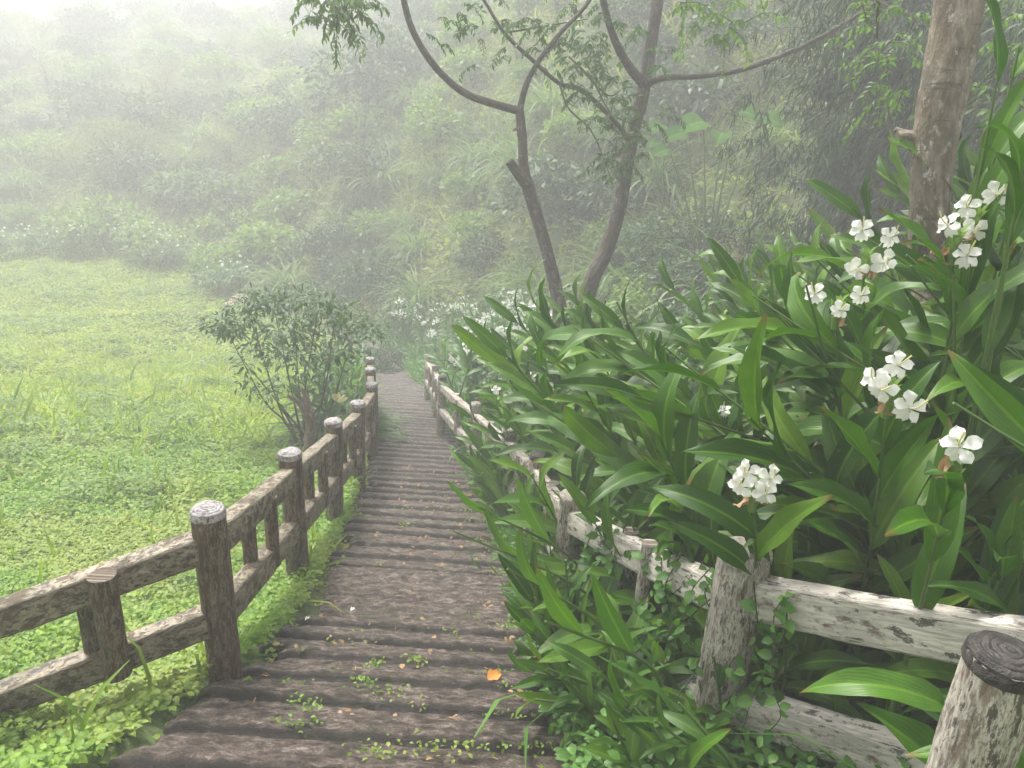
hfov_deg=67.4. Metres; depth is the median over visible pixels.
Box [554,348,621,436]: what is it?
ginger plant
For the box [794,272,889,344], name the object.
ginger plant
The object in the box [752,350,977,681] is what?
ginger plant
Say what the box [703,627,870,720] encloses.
ginger plant
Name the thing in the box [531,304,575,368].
ginger plant
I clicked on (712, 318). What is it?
ginger plant
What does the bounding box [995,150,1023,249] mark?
ginger plant
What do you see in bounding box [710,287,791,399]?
ginger plant
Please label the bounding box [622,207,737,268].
grass clump
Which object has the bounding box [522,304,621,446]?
ginger plant
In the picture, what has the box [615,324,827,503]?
ginger plant
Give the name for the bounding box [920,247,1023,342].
ginger plant
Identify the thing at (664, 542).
ginger plant
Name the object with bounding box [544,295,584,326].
ginger plant
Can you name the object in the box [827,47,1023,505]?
ginger plant
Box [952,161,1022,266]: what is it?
ginger plant
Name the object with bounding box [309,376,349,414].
ginger plant
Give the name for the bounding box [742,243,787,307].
ginger plant
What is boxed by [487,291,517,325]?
ginger plant
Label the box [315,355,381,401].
ginger plant
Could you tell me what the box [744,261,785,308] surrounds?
ginger plant
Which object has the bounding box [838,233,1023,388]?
ginger plant
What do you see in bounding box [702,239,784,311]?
ginger plant
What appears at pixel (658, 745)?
ginger shoot
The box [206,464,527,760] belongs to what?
litter
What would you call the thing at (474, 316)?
ginger plant
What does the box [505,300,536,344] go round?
ginger plant
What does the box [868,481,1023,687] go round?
ginger plant
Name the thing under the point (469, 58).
hillside shrub
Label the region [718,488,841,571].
ginger plant
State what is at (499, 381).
ginger plant
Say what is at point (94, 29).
hillside shrub
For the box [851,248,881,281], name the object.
ginger plant
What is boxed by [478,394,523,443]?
ginger plant
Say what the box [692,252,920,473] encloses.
ginger plant
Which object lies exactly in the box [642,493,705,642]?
ginger plant
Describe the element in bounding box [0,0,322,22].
sky
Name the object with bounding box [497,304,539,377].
ginger plant
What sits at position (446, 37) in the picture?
hillside shrub
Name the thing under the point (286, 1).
hillside shrub
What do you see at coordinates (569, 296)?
ginger plant
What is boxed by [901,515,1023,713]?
ginger plant
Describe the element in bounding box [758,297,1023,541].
ginger plant
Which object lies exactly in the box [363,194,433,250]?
grass clump
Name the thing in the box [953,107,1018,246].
ginger plant
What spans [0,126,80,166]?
hillside shrub
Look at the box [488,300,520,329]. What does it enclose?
ginger plant
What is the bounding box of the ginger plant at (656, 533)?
[588,475,694,599]
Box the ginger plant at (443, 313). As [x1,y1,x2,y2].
[430,295,455,336]
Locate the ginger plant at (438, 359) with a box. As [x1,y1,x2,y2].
[417,333,506,390]
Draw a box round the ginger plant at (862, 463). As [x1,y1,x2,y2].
[830,455,895,713]
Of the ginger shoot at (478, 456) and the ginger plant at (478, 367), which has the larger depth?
the ginger plant at (478, 367)
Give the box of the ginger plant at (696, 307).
[654,256,734,341]
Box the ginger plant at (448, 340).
[443,325,458,356]
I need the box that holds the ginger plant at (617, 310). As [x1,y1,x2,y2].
[592,299,623,322]
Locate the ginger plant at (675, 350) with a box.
[647,337,697,395]
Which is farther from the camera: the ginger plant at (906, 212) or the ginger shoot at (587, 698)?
the ginger plant at (906, 212)
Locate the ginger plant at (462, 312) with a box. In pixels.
[437,300,488,346]
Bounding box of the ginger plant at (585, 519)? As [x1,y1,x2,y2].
[574,513,648,591]
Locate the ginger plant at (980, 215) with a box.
[903,151,1010,420]
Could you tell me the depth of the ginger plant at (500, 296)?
19.15 m
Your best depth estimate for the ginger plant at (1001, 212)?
2.61 m
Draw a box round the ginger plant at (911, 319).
[792,248,1023,362]
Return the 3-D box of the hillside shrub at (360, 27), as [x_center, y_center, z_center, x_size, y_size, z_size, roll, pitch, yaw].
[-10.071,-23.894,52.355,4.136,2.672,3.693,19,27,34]
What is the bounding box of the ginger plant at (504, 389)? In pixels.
[497,377,522,429]
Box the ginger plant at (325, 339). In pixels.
[302,332,353,384]
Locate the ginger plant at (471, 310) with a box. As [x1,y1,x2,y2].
[454,297,519,325]
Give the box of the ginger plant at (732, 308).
[706,270,794,470]
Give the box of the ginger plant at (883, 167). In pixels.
[876,154,998,251]
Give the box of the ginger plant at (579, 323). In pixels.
[568,313,619,341]
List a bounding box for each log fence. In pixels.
[0,357,377,719]
[424,354,1023,767]
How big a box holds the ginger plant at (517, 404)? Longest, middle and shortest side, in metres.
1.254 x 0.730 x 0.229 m
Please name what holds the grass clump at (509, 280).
on the ground at (148, 730)
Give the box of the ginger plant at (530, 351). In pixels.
[525,332,566,393]
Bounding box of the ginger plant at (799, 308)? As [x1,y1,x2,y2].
[745,272,1023,571]
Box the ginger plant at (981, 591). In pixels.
[922,580,1013,700]
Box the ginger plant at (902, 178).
[873,128,908,197]
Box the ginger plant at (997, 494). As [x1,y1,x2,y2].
[709,296,1023,608]
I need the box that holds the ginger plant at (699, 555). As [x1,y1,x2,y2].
[638,474,703,608]
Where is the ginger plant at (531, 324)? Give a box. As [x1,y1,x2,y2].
[523,310,624,502]
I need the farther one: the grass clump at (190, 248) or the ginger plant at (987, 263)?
the grass clump at (190, 248)
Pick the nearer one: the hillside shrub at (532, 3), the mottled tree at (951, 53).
the mottled tree at (951, 53)
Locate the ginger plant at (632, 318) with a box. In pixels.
[628,313,693,383]
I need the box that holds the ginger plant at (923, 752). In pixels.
[904,744,1023,767]
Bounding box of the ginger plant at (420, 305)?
[403,297,439,329]
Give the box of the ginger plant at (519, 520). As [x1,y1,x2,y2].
[488,449,614,603]
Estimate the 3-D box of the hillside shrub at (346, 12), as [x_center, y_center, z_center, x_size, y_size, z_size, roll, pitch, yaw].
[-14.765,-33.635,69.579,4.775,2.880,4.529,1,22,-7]
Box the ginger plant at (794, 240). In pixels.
[790,228,811,281]
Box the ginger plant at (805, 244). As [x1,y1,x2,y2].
[792,242,821,272]
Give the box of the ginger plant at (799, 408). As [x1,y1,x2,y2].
[699,298,928,422]
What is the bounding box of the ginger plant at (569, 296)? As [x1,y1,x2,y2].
[555,277,646,432]
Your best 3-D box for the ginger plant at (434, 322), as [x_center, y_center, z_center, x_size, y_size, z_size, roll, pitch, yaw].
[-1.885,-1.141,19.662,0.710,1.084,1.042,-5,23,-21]
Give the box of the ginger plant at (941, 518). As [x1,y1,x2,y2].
[876,417,983,725]
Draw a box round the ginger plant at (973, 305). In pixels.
[843,262,1023,581]
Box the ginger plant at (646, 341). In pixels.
[636,313,688,382]
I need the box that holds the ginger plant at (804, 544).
[774,525,840,682]
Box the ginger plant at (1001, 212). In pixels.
[998,209,1023,239]
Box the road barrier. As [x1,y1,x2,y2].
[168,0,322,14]
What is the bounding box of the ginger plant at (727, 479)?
[724,475,771,493]
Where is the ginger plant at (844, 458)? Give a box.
[679,314,991,652]
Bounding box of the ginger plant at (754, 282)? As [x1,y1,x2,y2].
[751,280,778,304]
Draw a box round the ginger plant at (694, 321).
[681,304,730,394]
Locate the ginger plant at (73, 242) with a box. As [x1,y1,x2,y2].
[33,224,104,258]
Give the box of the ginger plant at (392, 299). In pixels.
[385,289,407,330]
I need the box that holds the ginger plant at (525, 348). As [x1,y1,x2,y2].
[510,346,539,401]
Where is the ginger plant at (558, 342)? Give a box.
[554,340,588,359]
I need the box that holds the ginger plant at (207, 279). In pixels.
[184,260,252,291]
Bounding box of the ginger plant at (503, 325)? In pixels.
[443,319,511,386]
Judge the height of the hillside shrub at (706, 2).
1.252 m
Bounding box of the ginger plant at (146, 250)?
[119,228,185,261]
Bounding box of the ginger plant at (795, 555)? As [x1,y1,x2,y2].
[726,496,884,585]
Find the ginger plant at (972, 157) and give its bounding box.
[956,140,978,174]
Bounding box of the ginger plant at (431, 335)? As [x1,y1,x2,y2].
[424,325,452,357]
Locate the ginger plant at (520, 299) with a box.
[510,292,533,326]
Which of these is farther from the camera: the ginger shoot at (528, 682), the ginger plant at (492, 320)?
the ginger plant at (492, 320)
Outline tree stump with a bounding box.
[287,387,315,451]
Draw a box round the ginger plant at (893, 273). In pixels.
[887,241,902,282]
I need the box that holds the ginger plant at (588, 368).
[549,301,786,536]
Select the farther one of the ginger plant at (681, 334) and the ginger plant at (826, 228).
the ginger plant at (826, 228)
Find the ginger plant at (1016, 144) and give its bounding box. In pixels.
[929,123,1023,595]
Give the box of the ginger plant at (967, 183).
[953,175,1005,269]
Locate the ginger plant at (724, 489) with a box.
[721,469,732,496]
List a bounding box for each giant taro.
[644,118,668,250]
[653,105,782,259]
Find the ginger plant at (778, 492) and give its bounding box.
[775,481,798,494]
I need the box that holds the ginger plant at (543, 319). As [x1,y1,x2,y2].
[523,259,635,503]
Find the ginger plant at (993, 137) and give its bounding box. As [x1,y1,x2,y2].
[857,0,1023,588]
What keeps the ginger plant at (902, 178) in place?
on the ground at (148, 730)
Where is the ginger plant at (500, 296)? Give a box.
[477,280,526,312]
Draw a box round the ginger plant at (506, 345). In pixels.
[490,328,554,390]
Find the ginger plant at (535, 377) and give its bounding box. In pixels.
[509,359,561,471]
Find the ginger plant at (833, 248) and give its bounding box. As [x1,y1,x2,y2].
[820,232,885,347]
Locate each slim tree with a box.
[286,0,591,326]
[426,0,925,312]
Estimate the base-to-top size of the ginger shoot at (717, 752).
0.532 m
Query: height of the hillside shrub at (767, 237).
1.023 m
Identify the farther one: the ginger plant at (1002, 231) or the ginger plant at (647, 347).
the ginger plant at (647, 347)
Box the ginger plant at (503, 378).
[493,323,536,406]
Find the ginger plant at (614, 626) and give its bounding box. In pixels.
[536,567,696,721]
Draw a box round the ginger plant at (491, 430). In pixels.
[448,398,543,508]
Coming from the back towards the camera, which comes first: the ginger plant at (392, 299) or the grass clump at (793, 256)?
the ginger plant at (392, 299)
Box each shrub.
[0,37,49,67]
[0,91,13,113]
[0,121,26,148]
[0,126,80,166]
[0,200,43,226]
[2,110,55,134]
[16,53,79,89]
[22,216,65,238]
[25,193,156,242]
[33,136,110,180]
[41,88,137,133]
[44,12,84,33]
[45,74,138,115]
[52,29,111,57]
[52,67,98,91]
[59,1,130,39]
[60,0,116,24]
[61,53,138,84]
[61,113,151,156]
[72,49,111,73]
[76,139,170,192]
[76,155,148,191]
[77,2,123,15]
[82,116,181,158]
[101,189,151,213]
[112,85,210,135]
[114,214,200,262]
[127,39,162,62]
[138,18,177,42]
[138,163,206,201]
[146,86,206,117]
[146,157,264,217]
[147,40,189,66]
[176,202,259,236]
[179,50,258,83]
[182,239,256,278]
[188,170,254,215]
[189,42,239,64]
[190,124,263,161]
[196,281,390,446]
[199,7,251,32]
[207,88,254,120]
[221,92,291,128]
[223,215,303,263]
[231,139,290,171]
[233,93,328,147]
[238,147,306,188]
[243,79,301,112]
[245,17,284,38]
[245,187,296,219]
[249,183,318,227]
[253,24,311,53]
[256,121,298,146]
[261,57,319,97]
[264,39,326,76]
[268,0,311,28]
[270,0,296,7]
[276,73,338,111]
[278,152,335,191]
[280,25,305,40]
[290,114,357,158]
[291,218,358,261]
[295,132,393,188]
[296,38,427,115]
[298,13,328,31]
[299,0,356,22]
[302,96,347,121]
[305,56,345,73]
[305,133,373,174]
[307,374,356,395]
[308,51,344,83]
[311,35,342,50]
[315,247,368,279]
[320,97,393,141]
[321,358,364,377]
[323,1,363,20]
[325,245,419,305]
[328,60,361,89]
[331,32,354,49]
[337,14,383,47]
[344,205,394,242]
[347,17,446,81]
[354,36,381,60]
[361,342,406,373]
[363,6,400,26]
[364,18,440,53]
[368,77,417,112]
[373,0,435,29]
[381,38,422,63]
[384,0,440,10]
[402,94,474,145]
[410,0,474,23]
[419,81,458,107]
[429,0,484,23]
[432,13,480,52]
[433,7,481,28]
[439,40,496,88]
[439,164,489,204]
[443,207,501,241]
[452,233,510,271]
[478,16,548,64]
[482,146,603,226]
[509,0,543,14]
[509,56,544,85]
[530,154,651,223]
[539,101,607,153]
[545,0,570,8]
[580,209,650,259]
[585,0,678,33]
[591,221,672,269]
[597,259,688,309]
[603,50,752,128]
[603,287,669,334]
[614,196,754,263]
[620,21,690,68]
[624,235,714,307]
[651,292,712,328]
[659,248,737,318]
[664,274,710,312]
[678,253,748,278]
[679,0,789,63]
[680,268,763,309]
[683,0,751,13]
[715,25,803,88]
[734,204,800,246]
[847,87,975,140]
[968,32,1023,102]
[984,0,1023,29]
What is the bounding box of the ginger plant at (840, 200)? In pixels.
[804,162,925,299]
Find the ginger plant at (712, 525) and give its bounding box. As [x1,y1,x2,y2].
[671,489,718,654]
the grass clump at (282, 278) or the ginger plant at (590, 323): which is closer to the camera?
the ginger plant at (590, 323)
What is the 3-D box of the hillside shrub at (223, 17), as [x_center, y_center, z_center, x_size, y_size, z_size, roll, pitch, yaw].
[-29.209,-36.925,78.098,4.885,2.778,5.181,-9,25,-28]
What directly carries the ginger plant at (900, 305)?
on the ground at (148, 730)
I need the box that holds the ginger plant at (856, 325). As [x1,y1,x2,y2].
[812,216,951,455]
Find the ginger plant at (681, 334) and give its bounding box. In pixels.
[632,322,822,444]
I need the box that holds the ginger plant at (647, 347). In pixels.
[621,332,654,440]
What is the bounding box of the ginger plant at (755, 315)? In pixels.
[735,312,807,354]
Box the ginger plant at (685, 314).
[658,306,701,391]
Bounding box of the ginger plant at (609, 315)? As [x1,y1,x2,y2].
[579,282,753,433]
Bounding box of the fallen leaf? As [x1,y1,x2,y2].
[487,668,501,679]
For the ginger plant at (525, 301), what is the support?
on the ground at (148, 730)
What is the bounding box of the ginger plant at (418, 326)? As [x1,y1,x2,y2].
[411,308,444,347]
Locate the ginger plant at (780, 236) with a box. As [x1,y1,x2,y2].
[778,233,852,283]
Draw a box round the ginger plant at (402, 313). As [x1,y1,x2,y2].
[393,295,414,343]
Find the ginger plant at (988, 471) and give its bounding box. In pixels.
[887,146,1023,597]
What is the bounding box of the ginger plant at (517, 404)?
[506,390,549,444]
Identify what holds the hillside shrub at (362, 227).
on the ground at (148, 730)
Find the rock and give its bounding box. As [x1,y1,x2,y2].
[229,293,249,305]
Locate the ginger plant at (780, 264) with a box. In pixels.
[764,236,829,400]
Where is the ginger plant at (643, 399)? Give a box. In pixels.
[553,377,835,476]
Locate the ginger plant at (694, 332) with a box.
[674,323,796,469]
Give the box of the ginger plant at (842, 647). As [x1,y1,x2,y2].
[729,490,861,694]
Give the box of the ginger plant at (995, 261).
[931,227,1023,350]
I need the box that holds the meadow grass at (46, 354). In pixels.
[0,226,386,453]
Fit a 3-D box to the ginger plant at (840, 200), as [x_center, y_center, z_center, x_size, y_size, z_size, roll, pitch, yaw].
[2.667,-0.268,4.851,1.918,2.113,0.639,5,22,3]
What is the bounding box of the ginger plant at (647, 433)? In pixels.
[627,422,702,552]
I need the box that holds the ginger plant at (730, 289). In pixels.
[691,245,830,401]
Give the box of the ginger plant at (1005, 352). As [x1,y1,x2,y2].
[885,246,1014,357]
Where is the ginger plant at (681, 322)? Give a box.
[638,310,706,356]
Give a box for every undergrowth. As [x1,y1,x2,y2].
[0,0,1021,331]
[362,320,940,767]
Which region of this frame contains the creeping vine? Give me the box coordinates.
[496,473,796,747]
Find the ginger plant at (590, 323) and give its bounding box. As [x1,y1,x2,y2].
[564,266,687,441]
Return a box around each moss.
[270,489,552,767]
[283,521,524,762]
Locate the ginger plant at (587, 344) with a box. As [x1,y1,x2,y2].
[574,301,608,359]
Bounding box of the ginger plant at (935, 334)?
[875,216,1021,580]
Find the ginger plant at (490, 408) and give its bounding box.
[481,378,530,436]
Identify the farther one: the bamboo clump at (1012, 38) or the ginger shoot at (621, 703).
the bamboo clump at (1012, 38)
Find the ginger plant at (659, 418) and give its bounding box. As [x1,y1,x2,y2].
[584,355,753,652]
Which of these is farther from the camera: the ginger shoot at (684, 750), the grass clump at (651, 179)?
the grass clump at (651, 179)
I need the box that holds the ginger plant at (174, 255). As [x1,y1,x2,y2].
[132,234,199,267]
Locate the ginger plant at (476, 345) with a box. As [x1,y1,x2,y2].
[451,325,632,512]
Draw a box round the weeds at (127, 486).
[0,239,346,585]
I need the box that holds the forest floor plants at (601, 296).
[561,278,815,399]
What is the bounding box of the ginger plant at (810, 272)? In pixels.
[799,219,843,331]
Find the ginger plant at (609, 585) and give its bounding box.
[453,504,626,638]
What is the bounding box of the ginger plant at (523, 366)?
[512,345,592,490]
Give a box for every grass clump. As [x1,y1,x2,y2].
[0,154,68,202]
[38,90,73,108]
[126,214,182,232]
[145,130,220,176]
[162,110,227,147]
[168,228,229,263]
[189,46,241,72]
[217,246,338,312]
[298,196,356,234]
[318,138,420,203]
[361,216,447,273]
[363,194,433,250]
[364,263,468,335]
[368,68,435,119]
[393,15,439,36]
[401,144,456,195]
[428,127,495,177]
[447,125,569,202]
[452,1,515,47]
[458,252,563,308]
[471,242,585,312]
[488,55,593,153]
[534,216,675,321]
[549,96,658,167]
[581,131,705,224]
[599,235,696,323]
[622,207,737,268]
[623,222,794,321]
[707,100,811,176]
[733,218,823,276]
[777,108,866,178]
[837,17,922,110]
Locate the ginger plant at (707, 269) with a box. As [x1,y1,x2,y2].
[699,256,744,312]
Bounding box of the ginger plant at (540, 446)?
[481,336,602,501]
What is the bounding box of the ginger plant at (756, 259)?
[751,245,777,294]
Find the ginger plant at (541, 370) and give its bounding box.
[520,332,618,480]
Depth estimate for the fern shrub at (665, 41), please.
21.10 m
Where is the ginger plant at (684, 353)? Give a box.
[666,339,698,386]
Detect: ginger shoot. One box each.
[454,415,500,458]
[454,452,513,513]
[462,425,527,505]
[464,446,502,507]
[468,445,513,526]
[468,487,510,511]
[478,466,514,508]
[489,459,507,485]
[490,470,540,561]
[497,553,567,647]
[498,529,596,610]
[498,559,558,598]
[501,478,548,575]
[504,601,605,673]
[506,635,600,714]
[511,542,581,656]
[512,590,588,685]
[515,659,628,706]
[515,680,608,736]
[522,596,587,660]
[526,531,559,576]
[526,633,606,751]
[532,588,609,671]
[534,653,609,690]
[542,559,591,605]
[545,563,590,622]
[546,641,731,767]
[550,550,629,618]
[579,610,643,663]
[579,688,652,767]
[585,691,682,767]
[591,620,667,678]
[600,593,657,699]
[607,667,692,687]
[621,694,717,767]
[622,677,731,743]
[647,613,703,683]
[663,680,742,734]
[663,702,737,767]
[677,633,769,688]
[677,710,736,764]
[695,655,727,713]
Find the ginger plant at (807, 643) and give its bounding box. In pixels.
[740,480,865,703]
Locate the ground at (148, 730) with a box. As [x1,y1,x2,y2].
[0,0,1020,767]
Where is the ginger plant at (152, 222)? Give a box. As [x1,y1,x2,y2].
[111,221,172,245]
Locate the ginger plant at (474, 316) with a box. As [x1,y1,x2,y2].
[436,309,490,349]
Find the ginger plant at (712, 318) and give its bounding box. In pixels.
[702,293,741,340]
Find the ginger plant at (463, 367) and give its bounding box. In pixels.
[451,338,495,417]
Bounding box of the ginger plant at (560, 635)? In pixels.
[507,527,648,687]
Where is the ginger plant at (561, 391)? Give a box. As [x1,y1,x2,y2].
[534,388,589,477]
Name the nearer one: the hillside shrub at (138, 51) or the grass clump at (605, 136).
the grass clump at (605, 136)
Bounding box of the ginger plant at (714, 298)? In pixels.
[705,290,721,307]
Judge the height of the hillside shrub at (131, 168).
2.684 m
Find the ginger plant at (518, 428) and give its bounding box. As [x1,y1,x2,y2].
[476,377,547,475]
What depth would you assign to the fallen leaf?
3.73 m
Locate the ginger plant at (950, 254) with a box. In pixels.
[858,207,1023,589]
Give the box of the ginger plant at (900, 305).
[757,246,949,343]
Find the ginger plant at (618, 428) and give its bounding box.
[560,355,673,465]
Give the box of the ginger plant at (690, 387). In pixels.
[667,344,698,393]
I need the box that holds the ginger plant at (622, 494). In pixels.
[541,343,638,515]
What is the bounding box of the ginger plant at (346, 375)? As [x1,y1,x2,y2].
[332,355,381,399]
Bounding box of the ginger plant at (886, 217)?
[875,209,965,249]
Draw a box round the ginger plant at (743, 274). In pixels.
[736,262,767,299]
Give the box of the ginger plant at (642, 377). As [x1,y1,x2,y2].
[536,325,878,496]
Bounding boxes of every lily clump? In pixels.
[255,392,420,448]
[263,384,419,443]
[268,414,398,443]
[278,387,410,438]
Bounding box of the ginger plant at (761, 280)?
[751,277,776,289]
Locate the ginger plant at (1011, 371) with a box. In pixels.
[837,133,1023,576]
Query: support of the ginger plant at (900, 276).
on the ground at (148, 730)
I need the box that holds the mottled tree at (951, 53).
[668,0,1023,345]
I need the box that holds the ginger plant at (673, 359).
[669,351,693,397]
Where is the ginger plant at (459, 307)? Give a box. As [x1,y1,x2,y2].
[450,302,467,324]
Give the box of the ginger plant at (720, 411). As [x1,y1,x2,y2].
[698,367,772,439]
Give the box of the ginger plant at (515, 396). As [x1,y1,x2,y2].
[452,319,609,488]
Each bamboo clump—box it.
[704,0,1009,293]
[787,0,1023,278]
[880,0,1023,250]
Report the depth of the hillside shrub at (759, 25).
19.77 m
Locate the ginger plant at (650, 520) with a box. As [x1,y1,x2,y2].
[644,516,676,537]
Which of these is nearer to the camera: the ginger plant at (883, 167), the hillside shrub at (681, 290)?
the ginger plant at (883, 167)
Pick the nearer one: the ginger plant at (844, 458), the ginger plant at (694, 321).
the ginger plant at (844, 458)
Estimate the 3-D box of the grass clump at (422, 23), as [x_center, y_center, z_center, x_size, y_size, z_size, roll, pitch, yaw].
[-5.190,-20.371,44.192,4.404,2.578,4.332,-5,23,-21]
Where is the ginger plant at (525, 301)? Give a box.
[502,287,548,309]
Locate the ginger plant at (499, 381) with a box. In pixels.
[490,379,550,453]
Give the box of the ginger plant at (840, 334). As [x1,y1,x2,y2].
[767,280,842,337]
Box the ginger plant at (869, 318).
[761,260,956,397]
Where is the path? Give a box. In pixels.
[107,330,575,767]
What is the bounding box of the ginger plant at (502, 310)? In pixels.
[483,288,619,442]
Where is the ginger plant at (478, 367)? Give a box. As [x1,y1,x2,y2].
[435,321,521,430]
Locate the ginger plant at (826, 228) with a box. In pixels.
[807,207,891,282]
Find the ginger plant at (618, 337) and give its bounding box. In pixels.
[606,304,688,389]
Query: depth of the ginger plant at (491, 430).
6.41 m
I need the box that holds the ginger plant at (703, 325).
[695,310,741,354]
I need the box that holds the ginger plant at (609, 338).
[598,307,743,464]
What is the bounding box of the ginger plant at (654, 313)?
[621,295,664,340]
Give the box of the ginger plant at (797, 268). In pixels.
[763,243,854,319]
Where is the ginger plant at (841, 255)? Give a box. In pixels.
[839,234,905,281]
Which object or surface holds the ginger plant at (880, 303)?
on the ground at (148, 730)
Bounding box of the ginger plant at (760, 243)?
[758,236,831,280]
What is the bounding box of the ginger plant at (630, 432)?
[558,346,655,520]
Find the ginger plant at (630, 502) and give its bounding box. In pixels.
[569,483,647,545]
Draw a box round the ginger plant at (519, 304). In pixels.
[516,303,571,395]
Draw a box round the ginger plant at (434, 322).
[423,318,450,356]
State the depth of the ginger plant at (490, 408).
7.21 m
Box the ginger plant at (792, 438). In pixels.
[618,346,978,677]
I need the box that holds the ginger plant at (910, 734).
[799,667,1023,763]
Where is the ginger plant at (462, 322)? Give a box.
[445,313,472,362]
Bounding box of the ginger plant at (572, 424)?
[530,399,669,502]
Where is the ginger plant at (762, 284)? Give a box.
[761,270,776,297]
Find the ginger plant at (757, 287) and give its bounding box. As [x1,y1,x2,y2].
[729,280,762,316]
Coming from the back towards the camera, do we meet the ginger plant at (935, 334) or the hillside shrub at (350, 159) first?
the hillside shrub at (350, 159)
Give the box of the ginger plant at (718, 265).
[709,253,773,296]
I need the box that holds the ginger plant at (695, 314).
[674,294,721,387]
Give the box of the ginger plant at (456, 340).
[447,328,467,373]
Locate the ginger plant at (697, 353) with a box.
[658,302,752,434]
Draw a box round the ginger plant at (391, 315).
[375,302,415,338]
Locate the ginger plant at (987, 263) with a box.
[956,243,998,266]
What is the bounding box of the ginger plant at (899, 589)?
[869,554,969,730]
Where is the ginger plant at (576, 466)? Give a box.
[531,445,616,599]
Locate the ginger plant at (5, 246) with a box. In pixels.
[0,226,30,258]
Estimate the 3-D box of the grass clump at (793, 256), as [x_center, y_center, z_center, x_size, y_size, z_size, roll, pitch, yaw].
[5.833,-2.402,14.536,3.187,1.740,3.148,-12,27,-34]
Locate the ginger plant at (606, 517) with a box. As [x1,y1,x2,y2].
[579,494,653,619]
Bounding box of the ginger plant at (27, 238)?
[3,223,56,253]
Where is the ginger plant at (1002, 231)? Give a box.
[999,223,1023,247]
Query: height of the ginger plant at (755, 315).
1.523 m
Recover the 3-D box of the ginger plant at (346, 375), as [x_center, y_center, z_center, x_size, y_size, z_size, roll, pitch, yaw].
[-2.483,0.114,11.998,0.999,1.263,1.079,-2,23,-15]
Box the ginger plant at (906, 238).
[904,229,907,246]
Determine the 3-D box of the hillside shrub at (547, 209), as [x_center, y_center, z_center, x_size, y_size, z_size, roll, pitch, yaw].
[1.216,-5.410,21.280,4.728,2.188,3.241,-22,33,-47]
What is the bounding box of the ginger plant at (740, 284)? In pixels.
[707,238,814,401]
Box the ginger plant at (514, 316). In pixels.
[488,296,529,355]
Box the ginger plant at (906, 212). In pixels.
[887,188,996,245]
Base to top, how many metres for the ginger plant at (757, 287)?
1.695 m
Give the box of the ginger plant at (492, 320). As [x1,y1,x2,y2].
[474,315,512,371]
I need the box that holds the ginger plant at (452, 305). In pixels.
[448,293,475,340]
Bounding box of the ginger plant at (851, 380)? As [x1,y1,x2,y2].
[763,282,887,506]
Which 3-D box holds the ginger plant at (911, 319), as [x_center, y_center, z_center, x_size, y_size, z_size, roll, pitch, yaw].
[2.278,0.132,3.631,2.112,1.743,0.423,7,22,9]
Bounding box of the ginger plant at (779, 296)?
[772,270,845,320]
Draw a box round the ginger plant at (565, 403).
[534,402,620,468]
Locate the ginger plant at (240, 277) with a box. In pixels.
[191,255,274,295]
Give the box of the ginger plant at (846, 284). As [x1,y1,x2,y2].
[818,245,850,289]
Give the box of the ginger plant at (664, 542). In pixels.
[613,502,708,613]
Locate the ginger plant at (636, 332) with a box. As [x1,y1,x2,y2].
[619,316,638,344]
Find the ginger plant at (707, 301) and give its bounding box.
[679,286,736,341]
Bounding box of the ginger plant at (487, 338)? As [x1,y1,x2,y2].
[462,312,626,528]
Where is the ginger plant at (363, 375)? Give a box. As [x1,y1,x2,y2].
[328,344,375,396]
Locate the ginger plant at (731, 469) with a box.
[718,463,816,529]
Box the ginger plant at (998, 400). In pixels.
[947,350,1023,452]
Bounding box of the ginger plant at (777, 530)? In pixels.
[651,458,862,681]
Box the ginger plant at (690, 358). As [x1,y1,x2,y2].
[686,344,720,396]
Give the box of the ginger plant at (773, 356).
[728,284,907,545]
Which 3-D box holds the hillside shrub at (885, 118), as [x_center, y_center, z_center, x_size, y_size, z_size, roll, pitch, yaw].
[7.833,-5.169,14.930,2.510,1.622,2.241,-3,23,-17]
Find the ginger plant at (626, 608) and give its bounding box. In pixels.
[594,524,699,658]
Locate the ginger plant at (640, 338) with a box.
[636,329,685,378]
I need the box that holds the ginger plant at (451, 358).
[434,333,498,406]
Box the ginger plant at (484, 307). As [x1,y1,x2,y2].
[469,286,497,318]
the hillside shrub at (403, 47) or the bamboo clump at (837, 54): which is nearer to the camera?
the bamboo clump at (837, 54)
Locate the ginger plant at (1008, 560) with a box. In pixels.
[967,494,1022,614]
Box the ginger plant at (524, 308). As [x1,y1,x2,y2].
[519,296,614,434]
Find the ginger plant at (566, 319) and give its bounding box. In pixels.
[555,306,595,338]
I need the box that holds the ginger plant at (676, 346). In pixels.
[669,339,682,358]
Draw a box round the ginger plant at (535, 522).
[447,479,622,583]
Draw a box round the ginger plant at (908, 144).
[885,137,987,227]
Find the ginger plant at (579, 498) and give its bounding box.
[558,474,650,576]
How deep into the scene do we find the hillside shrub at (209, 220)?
34.16 m
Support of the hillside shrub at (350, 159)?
on the ground at (148, 730)
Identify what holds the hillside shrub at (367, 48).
on the ground at (148, 730)
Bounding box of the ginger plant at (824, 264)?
[810,234,832,278]
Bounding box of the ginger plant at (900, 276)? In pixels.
[896,271,909,290]
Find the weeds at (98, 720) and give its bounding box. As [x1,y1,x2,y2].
[0,405,379,767]
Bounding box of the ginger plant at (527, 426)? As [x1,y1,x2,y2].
[465,386,554,480]
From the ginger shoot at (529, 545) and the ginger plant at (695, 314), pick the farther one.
the ginger plant at (695, 314)
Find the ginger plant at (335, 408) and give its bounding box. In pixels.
[279,352,349,432]
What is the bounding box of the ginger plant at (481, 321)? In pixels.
[453,317,495,366]
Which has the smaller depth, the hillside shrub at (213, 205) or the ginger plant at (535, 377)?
the ginger plant at (535, 377)
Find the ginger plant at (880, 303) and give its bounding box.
[808,254,944,348]

